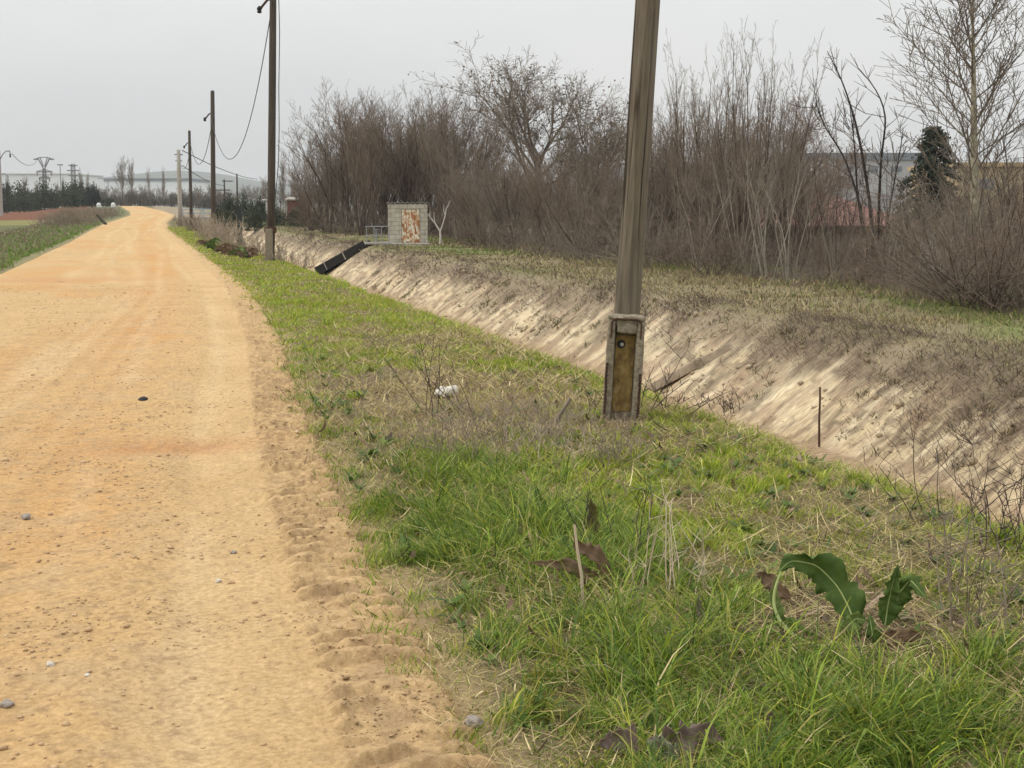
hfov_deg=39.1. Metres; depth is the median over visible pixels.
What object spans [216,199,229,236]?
evergreen tree
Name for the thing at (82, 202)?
evergreen tree
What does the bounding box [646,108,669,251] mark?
bare tree
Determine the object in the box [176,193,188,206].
bare bush
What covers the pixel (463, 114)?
bare tree
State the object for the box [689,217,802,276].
bramble bush
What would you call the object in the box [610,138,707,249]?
bare tree
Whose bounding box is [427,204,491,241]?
bramble bush
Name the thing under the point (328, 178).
bare tree
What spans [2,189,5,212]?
evergreen tree
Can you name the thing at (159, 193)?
bare tree
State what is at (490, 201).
bare tree
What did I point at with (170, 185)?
warehouse
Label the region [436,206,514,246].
bramble bush
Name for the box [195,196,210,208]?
bare bush
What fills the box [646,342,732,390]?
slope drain
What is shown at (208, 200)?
bare bush
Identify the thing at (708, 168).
bare tree
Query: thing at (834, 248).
bare tree
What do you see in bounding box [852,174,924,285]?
bare tree
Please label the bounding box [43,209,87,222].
dry weed
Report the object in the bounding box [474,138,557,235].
bare tree
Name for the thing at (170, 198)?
bare bush
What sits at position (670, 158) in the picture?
bare tree
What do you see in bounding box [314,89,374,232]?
bare tree
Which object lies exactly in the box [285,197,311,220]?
shed
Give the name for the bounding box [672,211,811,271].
bramble bush
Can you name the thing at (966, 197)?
bare tree
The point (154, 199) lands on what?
bare bush
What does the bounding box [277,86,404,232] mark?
bare tree
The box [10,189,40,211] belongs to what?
evergreen tree
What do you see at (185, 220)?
dry weed
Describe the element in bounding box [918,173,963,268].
bare tree
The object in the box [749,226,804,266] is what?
bare tree
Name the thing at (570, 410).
dead weed
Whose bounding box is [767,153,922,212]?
factory hall
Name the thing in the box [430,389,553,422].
dead weed
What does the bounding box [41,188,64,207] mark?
evergreen tree
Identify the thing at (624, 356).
utility pole
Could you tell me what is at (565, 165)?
bare tree
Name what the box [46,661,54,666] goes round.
pebble
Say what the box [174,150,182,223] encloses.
utility pole
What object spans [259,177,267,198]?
bare tree
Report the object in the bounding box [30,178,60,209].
evergreen tree
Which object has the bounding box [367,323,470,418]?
dead weed
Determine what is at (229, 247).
dock plant
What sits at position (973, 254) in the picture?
bramble bush
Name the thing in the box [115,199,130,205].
bare bush
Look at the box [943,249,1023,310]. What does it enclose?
bramble bush
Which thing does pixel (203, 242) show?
dock plant
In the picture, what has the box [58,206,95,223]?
dry weed
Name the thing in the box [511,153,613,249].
bare tree
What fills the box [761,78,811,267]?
bare tree
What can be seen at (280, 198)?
bare tree
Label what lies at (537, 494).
dock plant
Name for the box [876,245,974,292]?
bramble bush
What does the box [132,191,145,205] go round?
bare bush
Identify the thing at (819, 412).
rusty stake
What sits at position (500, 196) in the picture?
bare tree
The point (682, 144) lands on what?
bare tree
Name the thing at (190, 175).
utility pole
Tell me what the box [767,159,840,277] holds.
bare tree
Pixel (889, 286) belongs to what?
bramble bush
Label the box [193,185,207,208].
bare tree
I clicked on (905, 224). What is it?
bare tree
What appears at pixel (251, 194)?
bare tree
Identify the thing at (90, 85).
sky
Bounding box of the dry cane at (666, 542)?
[665,494,667,592]
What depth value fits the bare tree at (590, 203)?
60.59 m
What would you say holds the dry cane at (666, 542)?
on the ground at (12, 220)
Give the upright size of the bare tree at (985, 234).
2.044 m
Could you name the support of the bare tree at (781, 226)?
on the ground at (12, 220)
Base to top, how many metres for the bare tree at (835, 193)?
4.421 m
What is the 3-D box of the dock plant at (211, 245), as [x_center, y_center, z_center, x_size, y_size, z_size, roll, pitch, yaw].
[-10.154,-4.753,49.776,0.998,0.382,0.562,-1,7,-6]
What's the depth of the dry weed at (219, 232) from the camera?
56.61 m
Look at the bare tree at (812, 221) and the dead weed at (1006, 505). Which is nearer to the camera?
the dead weed at (1006, 505)
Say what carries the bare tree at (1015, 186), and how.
on the ground at (12, 220)
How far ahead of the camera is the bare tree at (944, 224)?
34.85 m
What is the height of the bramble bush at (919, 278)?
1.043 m
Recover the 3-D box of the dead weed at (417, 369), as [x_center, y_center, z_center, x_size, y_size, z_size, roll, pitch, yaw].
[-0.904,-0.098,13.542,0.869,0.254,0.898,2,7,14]
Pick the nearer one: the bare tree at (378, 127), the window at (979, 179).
the bare tree at (378, 127)
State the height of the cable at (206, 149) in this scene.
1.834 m
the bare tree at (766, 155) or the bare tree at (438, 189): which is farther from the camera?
the bare tree at (438, 189)
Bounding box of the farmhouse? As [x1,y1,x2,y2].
[565,188,905,266]
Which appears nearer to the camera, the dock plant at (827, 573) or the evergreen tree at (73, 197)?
the dock plant at (827, 573)
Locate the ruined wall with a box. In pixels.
[920,236,945,270]
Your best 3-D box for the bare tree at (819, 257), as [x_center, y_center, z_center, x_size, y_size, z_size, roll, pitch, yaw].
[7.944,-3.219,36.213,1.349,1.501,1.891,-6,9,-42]
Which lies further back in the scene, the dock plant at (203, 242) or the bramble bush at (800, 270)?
the dock plant at (203, 242)
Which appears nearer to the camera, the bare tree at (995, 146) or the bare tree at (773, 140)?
the bare tree at (995, 146)
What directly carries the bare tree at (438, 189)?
on the ground at (12, 220)
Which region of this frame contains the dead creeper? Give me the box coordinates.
[276,233,1023,513]
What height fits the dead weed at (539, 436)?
0.415 m
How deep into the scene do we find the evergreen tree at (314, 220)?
117.03 m
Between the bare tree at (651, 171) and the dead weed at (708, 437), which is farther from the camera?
the bare tree at (651, 171)
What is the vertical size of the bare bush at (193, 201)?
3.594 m
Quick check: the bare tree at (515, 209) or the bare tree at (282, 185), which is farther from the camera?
the bare tree at (282, 185)
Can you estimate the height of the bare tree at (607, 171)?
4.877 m
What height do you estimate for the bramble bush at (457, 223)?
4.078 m
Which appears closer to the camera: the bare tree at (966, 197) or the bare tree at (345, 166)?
the bare tree at (966, 197)
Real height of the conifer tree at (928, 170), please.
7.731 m
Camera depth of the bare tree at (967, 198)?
38.42 m
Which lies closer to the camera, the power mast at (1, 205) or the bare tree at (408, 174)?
the bare tree at (408, 174)
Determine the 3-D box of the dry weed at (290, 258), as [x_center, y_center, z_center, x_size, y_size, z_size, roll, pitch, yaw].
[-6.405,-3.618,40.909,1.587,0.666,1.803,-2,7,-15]
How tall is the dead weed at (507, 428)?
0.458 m
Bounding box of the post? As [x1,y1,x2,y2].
[236,205,242,243]
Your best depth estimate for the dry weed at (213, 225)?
61.49 m
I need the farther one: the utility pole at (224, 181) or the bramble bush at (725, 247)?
the utility pole at (224, 181)
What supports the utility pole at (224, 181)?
on the ground at (12, 220)
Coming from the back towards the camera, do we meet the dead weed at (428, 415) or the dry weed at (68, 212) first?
the dry weed at (68, 212)
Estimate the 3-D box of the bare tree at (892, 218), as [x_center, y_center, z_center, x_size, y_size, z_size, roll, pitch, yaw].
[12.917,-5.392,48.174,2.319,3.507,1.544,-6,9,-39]
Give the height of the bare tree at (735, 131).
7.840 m
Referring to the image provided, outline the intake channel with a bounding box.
[314,240,371,274]
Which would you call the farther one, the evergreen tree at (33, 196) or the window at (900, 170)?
the window at (900, 170)
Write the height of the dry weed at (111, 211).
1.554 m
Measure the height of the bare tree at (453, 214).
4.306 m
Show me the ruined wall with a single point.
(933, 251)
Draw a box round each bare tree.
[21,175,28,190]
[78,166,83,196]
[109,185,120,195]
[111,156,127,199]
[125,159,133,192]
[145,168,150,190]
[154,186,165,205]
[161,169,165,197]
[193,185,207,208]
[202,183,210,198]
[216,188,223,207]
[234,183,250,200]
[244,188,258,203]
[252,186,259,200]
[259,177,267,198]
[275,156,287,213]
[275,187,286,213]
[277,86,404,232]
[277,118,360,231]
[277,151,339,229]
[295,164,340,225]
[304,117,409,227]
[306,135,362,226]
[311,77,476,231]
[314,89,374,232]
[317,93,449,230]
[318,85,448,233]
[328,79,504,233]
[332,93,391,235]
[342,115,425,219]
[349,75,497,233]
[377,118,467,232]
[382,84,515,233]
[405,113,510,235]
[408,30,657,236]
[413,109,467,236]
[427,141,503,232]
[433,134,547,241]
[439,165,499,240]
[444,169,526,241]
[463,158,555,244]
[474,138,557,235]
[482,145,554,242]
[483,161,521,240]
[497,130,610,245]
[503,178,535,243]
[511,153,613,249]
[521,156,555,244]
[535,144,624,245]
[535,160,614,250]
[540,68,662,248]
[546,133,655,250]
[577,144,666,232]
[597,95,755,250]
[598,170,697,254]
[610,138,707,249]
[615,159,667,250]
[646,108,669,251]
[648,81,687,255]
[649,76,815,252]
[650,102,774,254]
[652,77,834,258]
[662,133,701,251]
[662,154,737,268]
[663,19,760,259]
[663,28,732,258]
[664,136,806,260]
[682,159,742,263]
[689,118,763,256]
[700,113,790,263]
[706,18,785,261]
[707,103,780,263]
[721,25,834,265]
[723,100,808,280]
[726,117,805,268]
[731,77,882,262]
[732,149,796,278]
[746,119,832,281]
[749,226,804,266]
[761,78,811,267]
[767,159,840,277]
[771,146,857,264]
[780,239,812,264]
[788,230,858,280]
[790,178,839,277]
[795,182,837,263]
[798,123,864,273]
[808,202,838,264]
[813,233,861,272]
[814,196,840,255]
[814,213,862,282]
[821,206,859,278]
[822,192,858,268]
[828,183,857,266]
[832,169,883,264]
[839,199,877,265]
[844,219,877,280]
[846,209,883,274]
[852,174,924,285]
[866,186,898,253]
[868,169,912,247]
[870,233,922,275]
[872,150,926,275]
[874,177,937,270]
[874,187,945,295]
[878,184,1016,280]
[883,172,966,282]
[890,199,921,252]
[904,160,1023,275]
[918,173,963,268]
[931,187,974,286]
[937,156,1023,274]
[937,170,989,272]
[940,167,981,266]
[941,192,981,277]
[947,165,1022,292]
[958,204,1023,283]
[961,208,1015,294]
[962,66,1023,275]
[973,192,1016,293]
[1000,120,1023,286]
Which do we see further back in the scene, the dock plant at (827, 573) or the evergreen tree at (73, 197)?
the evergreen tree at (73, 197)
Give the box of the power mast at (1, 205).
[0,150,10,215]
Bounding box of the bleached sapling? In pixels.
[424,200,450,243]
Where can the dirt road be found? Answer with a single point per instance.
(138, 246)
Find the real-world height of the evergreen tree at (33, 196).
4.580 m
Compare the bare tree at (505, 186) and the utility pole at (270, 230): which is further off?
the bare tree at (505, 186)
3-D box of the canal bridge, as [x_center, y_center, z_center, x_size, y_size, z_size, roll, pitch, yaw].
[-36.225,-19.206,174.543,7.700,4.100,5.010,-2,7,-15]
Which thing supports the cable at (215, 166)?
attached to the utility pole at (179, 183)
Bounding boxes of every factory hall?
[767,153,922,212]
[907,162,1023,221]
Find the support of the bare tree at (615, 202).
on the ground at (12, 220)
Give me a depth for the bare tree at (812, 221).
45.43 m
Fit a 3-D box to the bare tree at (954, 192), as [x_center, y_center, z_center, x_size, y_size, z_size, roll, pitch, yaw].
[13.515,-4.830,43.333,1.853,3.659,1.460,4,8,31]
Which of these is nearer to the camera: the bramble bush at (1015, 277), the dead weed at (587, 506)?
the dead weed at (587, 506)
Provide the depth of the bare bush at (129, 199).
308.22 m
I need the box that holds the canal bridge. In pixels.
[182,208,242,219]
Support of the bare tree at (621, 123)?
on the ground at (12, 220)
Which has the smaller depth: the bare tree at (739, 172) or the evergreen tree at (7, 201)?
the bare tree at (739, 172)
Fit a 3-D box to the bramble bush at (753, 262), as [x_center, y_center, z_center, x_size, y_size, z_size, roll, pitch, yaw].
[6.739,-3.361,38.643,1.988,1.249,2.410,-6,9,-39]
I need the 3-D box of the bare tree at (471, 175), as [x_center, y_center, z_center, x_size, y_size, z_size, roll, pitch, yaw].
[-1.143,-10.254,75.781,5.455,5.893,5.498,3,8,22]
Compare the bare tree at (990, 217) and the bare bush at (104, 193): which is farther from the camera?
the bare bush at (104, 193)
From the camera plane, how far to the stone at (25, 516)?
7.37 m
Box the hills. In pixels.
[103,171,570,205]
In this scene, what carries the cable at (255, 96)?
attached to the utility pole at (270, 230)
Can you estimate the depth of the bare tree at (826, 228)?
48.96 m
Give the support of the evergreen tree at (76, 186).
on the ground at (12, 220)
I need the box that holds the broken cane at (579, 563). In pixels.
[573,525,584,608]
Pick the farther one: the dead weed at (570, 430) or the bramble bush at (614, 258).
the bramble bush at (614, 258)
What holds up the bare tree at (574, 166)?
on the ground at (12, 220)
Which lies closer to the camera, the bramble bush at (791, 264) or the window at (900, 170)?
the bramble bush at (791, 264)
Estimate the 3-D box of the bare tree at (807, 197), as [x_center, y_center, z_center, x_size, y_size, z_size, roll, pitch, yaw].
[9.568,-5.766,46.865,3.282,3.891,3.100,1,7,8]
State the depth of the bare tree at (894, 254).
37.62 m
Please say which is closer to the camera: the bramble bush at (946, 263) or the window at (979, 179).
the bramble bush at (946, 263)
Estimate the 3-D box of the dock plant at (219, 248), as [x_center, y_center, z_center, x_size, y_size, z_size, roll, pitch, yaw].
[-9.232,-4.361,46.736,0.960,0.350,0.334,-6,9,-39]
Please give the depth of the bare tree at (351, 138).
96.62 m
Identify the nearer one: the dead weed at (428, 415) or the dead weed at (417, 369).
the dead weed at (428, 415)
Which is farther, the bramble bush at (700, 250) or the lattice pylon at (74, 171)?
the lattice pylon at (74, 171)
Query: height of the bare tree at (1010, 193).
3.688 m
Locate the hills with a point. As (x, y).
(220, 178)
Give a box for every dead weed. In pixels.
[326,361,432,387]
[359,397,492,441]
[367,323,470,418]
[368,359,464,378]
[375,390,510,470]
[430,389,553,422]
[434,391,579,447]
[446,406,604,467]
[483,388,609,424]
[496,404,624,450]
[564,466,656,557]
[581,381,602,409]
[586,404,664,467]
[616,473,729,601]
[639,341,730,415]
[655,415,764,455]
[698,383,742,414]
[805,495,979,574]
[863,403,1023,529]
[911,458,1023,646]
[918,418,1023,559]
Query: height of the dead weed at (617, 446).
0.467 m
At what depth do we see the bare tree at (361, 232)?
90.60 m
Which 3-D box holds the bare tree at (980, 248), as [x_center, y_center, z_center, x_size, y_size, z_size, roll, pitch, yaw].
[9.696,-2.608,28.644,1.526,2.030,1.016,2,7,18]
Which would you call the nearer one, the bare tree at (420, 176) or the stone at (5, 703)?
the stone at (5, 703)
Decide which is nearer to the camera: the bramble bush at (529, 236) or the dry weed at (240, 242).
the dry weed at (240, 242)
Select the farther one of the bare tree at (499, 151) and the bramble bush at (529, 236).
the bare tree at (499, 151)
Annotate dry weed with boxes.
[28,212,68,225]
[38,208,86,224]
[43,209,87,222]
[46,206,82,216]
[50,206,93,226]
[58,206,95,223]
[71,205,105,221]
[77,205,111,212]
[98,207,119,216]
[99,206,122,215]
[174,212,202,226]
[176,211,208,231]
[184,207,245,242]
[193,216,230,237]
[201,216,247,246]
[215,227,262,252]
[234,237,289,259]
[257,245,315,268]
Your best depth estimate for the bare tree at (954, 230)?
30.93 m
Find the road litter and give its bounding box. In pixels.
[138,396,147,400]
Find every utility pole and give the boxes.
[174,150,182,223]
[183,130,192,224]
[203,90,215,236]
[216,179,232,200]
[236,174,237,198]
[257,0,275,260]
[587,0,660,427]
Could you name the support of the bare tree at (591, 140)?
on the ground at (12, 220)
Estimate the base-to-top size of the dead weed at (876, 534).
0.377 m
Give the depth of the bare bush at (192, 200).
325.05 m
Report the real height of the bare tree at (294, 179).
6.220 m
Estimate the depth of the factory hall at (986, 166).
168.31 m
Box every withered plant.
[529,535,611,584]
[598,720,722,767]
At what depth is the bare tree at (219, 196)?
299.04 m
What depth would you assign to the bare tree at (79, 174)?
376.09 m
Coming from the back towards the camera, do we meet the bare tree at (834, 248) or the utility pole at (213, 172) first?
the utility pole at (213, 172)
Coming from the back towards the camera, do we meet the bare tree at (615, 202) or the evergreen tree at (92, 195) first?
the evergreen tree at (92, 195)
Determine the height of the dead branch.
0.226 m
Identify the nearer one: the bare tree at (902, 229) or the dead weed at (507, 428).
the dead weed at (507, 428)
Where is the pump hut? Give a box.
[381,202,429,245]
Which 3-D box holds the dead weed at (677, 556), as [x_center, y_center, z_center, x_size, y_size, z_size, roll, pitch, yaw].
[0.636,0.663,5.963,0.391,0.602,0.505,-2,7,-15]
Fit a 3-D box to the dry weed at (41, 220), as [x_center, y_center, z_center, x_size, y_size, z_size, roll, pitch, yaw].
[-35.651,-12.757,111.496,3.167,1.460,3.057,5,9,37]
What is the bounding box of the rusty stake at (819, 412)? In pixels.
[818,387,820,446]
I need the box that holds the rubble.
[362,257,1019,516]
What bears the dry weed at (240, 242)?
on the ground at (12, 220)
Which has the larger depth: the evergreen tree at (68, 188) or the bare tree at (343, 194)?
the evergreen tree at (68, 188)
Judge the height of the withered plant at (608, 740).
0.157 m
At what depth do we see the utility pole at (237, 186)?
237.67 m
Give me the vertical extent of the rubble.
1.377 m
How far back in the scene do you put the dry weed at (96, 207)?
161.83 m
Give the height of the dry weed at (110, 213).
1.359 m
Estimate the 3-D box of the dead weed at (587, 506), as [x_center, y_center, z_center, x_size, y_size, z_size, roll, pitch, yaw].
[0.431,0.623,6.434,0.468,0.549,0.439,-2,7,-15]
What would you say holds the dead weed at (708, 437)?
on the ground at (12, 220)
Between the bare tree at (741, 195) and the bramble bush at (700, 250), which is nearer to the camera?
the bramble bush at (700, 250)
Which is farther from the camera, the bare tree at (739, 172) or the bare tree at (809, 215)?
the bare tree at (739, 172)
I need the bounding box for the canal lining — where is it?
[227,227,1023,529]
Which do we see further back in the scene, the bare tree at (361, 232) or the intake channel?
the bare tree at (361, 232)
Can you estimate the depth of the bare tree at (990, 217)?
28.75 m
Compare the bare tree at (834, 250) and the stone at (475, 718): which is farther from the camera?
the bare tree at (834, 250)
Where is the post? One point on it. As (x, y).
(239, 213)
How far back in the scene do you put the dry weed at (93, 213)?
132.01 m
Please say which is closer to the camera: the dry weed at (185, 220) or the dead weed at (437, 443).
the dead weed at (437, 443)
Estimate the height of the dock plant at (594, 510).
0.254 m
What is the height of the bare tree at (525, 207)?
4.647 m
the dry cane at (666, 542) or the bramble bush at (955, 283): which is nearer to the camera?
the dry cane at (666, 542)
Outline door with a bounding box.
[401,209,419,242]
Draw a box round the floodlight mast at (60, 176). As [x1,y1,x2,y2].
[57,164,62,190]
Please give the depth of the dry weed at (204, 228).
71.41 m
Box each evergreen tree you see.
[2,182,17,212]
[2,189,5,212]
[4,180,34,211]
[5,176,10,213]
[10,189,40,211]
[23,188,43,209]
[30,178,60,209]
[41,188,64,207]
[54,182,80,207]
[60,188,80,207]
[61,178,65,205]
[65,178,87,204]
[74,189,86,204]
[81,182,102,207]
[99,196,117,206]
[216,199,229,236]
[219,192,240,228]
[236,191,252,220]
[242,204,265,232]
[246,196,266,221]
[263,202,288,225]
[286,207,307,226]
[310,205,324,227]
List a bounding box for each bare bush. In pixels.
[100,189,108,206]
[109,192,117,204]
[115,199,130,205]
[122,191,137,205]
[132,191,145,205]
[140,189,153,204]
[144,193,163,205]
[157,198,170,205]
[161,193,182,206]
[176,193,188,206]
[182,189,201,207]
[184,194,196,206]
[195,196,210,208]
[202,195,217,208]
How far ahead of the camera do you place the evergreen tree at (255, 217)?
123.83 m
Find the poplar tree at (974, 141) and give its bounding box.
[813,0,1023,280]
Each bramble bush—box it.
[276,194,337,230]
[294,196,363,233]
[313,192,387,234]
[314,180,399,234]
[372,177,461,236]
[380,182,491,237]
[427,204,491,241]
[428,193,531,239]
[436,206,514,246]
[452,197,542,248]
[471,206,542,250]
[478,202,544,247]
[486,192,587,255]
[557,182,721,268]
[586,225,661,262]
[645,212,754,268]
[653,208,790,276]
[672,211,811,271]
[682,218,776,268]
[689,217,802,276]
[718,228,810,279]
[727,236,799,278]
[755,252,823,285]
[761,238,834,280]
[775,254,836,283]
[793,249,875,282]
[804,253,850,283]
[819,168,1023,312]
[822,258,895,291]
[853,221,1022,301]
[862,165,1023,305]
[864,257,928,294]
[872,209,1023,301]
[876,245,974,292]
[877,178,1023,315]
[879,192,1023,305]
[894,196,1023,311]
[895,261,980,296]
[896,235,1023,296]
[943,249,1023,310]
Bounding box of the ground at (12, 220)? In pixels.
[0,206,1023,767]
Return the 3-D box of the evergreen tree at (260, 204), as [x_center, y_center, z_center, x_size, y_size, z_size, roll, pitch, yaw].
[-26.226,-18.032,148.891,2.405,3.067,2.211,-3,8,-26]
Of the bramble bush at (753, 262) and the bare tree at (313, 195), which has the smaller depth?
the bramble bush at (753, 262)
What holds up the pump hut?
on the ground at (12, 220)
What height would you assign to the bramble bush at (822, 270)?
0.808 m
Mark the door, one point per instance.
(410, 217)
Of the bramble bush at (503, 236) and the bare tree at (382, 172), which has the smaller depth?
the bramble bush at (503, 236)
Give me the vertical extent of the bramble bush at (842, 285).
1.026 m
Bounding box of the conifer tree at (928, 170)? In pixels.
[869,125,968,273]
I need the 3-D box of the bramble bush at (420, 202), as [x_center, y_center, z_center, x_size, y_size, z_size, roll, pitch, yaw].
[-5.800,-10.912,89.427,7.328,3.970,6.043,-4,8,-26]
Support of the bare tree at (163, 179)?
on the ground at (12, 220)
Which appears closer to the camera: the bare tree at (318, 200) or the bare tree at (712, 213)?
the bare tree at (712, 213)
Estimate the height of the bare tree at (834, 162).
8.451 m
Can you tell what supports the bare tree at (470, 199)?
on the ground at (12, 220)
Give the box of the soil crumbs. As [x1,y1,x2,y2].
[224,284,498,767]
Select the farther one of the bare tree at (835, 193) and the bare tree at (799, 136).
the bare tree at (799, 136)
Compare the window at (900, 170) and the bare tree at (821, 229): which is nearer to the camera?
the bare tree at (821, 229)
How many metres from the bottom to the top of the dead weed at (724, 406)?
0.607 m
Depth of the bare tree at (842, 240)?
36.57 m
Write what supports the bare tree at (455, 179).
on the ground at (12, 220)
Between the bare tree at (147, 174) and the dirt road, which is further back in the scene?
the bare tree at (147, 174)
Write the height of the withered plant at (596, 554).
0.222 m
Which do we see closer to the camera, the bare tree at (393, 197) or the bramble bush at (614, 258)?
the bramble bush at (614, 258)
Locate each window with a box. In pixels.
[868,166,877,171]
[892,166,901,171]
[979,179,993,188]
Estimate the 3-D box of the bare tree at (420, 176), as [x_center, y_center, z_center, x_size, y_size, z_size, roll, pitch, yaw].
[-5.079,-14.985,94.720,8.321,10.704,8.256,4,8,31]
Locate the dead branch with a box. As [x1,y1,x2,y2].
[555,398,571,424]
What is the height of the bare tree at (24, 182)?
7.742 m
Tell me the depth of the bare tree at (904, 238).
30.23 m
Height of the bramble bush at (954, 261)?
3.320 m
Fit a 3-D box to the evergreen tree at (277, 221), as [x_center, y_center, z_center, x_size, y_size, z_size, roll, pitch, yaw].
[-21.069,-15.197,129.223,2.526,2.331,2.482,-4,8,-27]
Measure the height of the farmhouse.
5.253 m
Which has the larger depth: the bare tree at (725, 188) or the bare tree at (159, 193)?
the bare tree at (159, 193)
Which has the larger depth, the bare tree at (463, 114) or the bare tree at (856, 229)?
the bare tree at (463, 114)
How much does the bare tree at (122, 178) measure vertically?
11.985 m
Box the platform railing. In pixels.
[364,226,390,244]
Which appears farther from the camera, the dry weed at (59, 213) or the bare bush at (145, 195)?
the bare bush at (145, 195)
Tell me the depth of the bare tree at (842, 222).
46.51 m
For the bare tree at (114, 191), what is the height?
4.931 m
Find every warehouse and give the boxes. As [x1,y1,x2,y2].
[1,173,104,208]
[103,178,209,207]
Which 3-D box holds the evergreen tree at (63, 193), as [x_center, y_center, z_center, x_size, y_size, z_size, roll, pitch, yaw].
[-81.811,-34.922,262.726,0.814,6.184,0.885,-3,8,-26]
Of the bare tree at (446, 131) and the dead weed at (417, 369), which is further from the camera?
the bare tree at (446, 131)
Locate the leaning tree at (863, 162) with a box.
[789,49,922,278]
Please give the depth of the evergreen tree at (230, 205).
148.42 m
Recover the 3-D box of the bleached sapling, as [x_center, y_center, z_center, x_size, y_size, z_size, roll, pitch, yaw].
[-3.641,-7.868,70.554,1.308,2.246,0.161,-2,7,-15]
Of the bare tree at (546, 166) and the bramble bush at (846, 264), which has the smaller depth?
the bramble bush at (846, 264)
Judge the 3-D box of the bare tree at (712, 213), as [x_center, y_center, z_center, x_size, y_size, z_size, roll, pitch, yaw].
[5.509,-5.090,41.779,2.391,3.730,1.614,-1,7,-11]
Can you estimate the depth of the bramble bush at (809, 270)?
36.14 m
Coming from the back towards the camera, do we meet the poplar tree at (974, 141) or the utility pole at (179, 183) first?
the utility pole at (179, 183)
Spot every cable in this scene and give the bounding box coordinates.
[182,150,253,178]
[190,130,210,163]
[211,3,272,158]
[273,0,279,209]
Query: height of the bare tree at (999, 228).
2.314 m
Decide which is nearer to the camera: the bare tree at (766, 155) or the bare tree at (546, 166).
the bare tree at (766, 155)
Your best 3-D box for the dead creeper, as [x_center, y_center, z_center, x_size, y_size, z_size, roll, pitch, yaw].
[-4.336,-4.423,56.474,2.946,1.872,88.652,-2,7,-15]
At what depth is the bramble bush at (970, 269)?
28.79 m
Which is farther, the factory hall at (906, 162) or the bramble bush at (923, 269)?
the factory hall at (906, 162)
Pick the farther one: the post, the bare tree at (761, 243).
the post
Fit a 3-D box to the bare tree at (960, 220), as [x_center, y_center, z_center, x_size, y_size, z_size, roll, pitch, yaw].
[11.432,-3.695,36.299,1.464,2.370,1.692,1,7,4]
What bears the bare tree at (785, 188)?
on the ground at (12, 220)
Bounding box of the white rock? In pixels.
[435,385,458,397]
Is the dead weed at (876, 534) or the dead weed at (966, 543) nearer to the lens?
the dead weed at (966, 543)
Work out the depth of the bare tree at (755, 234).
38.67 m
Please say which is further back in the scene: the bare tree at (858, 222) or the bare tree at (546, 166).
the bare tree at (546, 166)
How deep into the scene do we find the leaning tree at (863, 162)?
37.55 m
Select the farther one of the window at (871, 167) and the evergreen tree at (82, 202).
the window at (871, 167)
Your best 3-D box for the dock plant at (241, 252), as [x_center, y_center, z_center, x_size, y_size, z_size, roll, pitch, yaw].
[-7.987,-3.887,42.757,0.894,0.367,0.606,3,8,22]
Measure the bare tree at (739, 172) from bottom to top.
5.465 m
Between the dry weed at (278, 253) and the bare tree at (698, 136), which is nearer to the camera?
the dry weed at (278, 253)
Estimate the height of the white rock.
0.100 m
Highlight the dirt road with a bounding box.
[0,206,499,767]
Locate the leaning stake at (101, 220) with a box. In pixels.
[96,214,106,224]
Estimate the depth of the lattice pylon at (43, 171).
296.69 m
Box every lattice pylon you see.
[33,157,53,208]
[67,164,78,182]
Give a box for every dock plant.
[197,237,219,246]
[204,241,229,251]
[214,244,238,251]
[221,244,248,255]
[229,247,258,257]
[534,485,554,516]
[585,498,607,544]
[722,553,944,658]
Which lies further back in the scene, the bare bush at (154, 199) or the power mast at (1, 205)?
the bare bush at (154, 199)
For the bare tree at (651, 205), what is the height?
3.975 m
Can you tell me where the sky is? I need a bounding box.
[0,0,1023,184]
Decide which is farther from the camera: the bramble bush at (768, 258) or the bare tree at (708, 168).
the bare tree at (708, 168)
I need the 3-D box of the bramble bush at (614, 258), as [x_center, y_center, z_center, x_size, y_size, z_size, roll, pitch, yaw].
[4.101,-4.777,43.714,5.389,2.793,4.445,0,7,-4]
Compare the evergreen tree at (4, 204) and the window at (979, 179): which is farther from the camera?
the evergreen tree at (4, 204)
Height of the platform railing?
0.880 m
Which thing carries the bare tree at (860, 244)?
on the ground at (12, 220)
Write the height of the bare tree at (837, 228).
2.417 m
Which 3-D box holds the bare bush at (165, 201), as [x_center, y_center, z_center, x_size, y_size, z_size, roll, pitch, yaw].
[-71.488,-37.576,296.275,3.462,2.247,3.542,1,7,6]
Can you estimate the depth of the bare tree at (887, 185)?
36.89 m
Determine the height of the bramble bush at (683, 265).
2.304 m
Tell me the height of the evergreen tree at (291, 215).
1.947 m
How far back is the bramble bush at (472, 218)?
63.64 m
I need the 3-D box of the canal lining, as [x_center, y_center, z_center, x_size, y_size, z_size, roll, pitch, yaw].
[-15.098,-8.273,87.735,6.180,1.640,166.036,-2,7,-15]

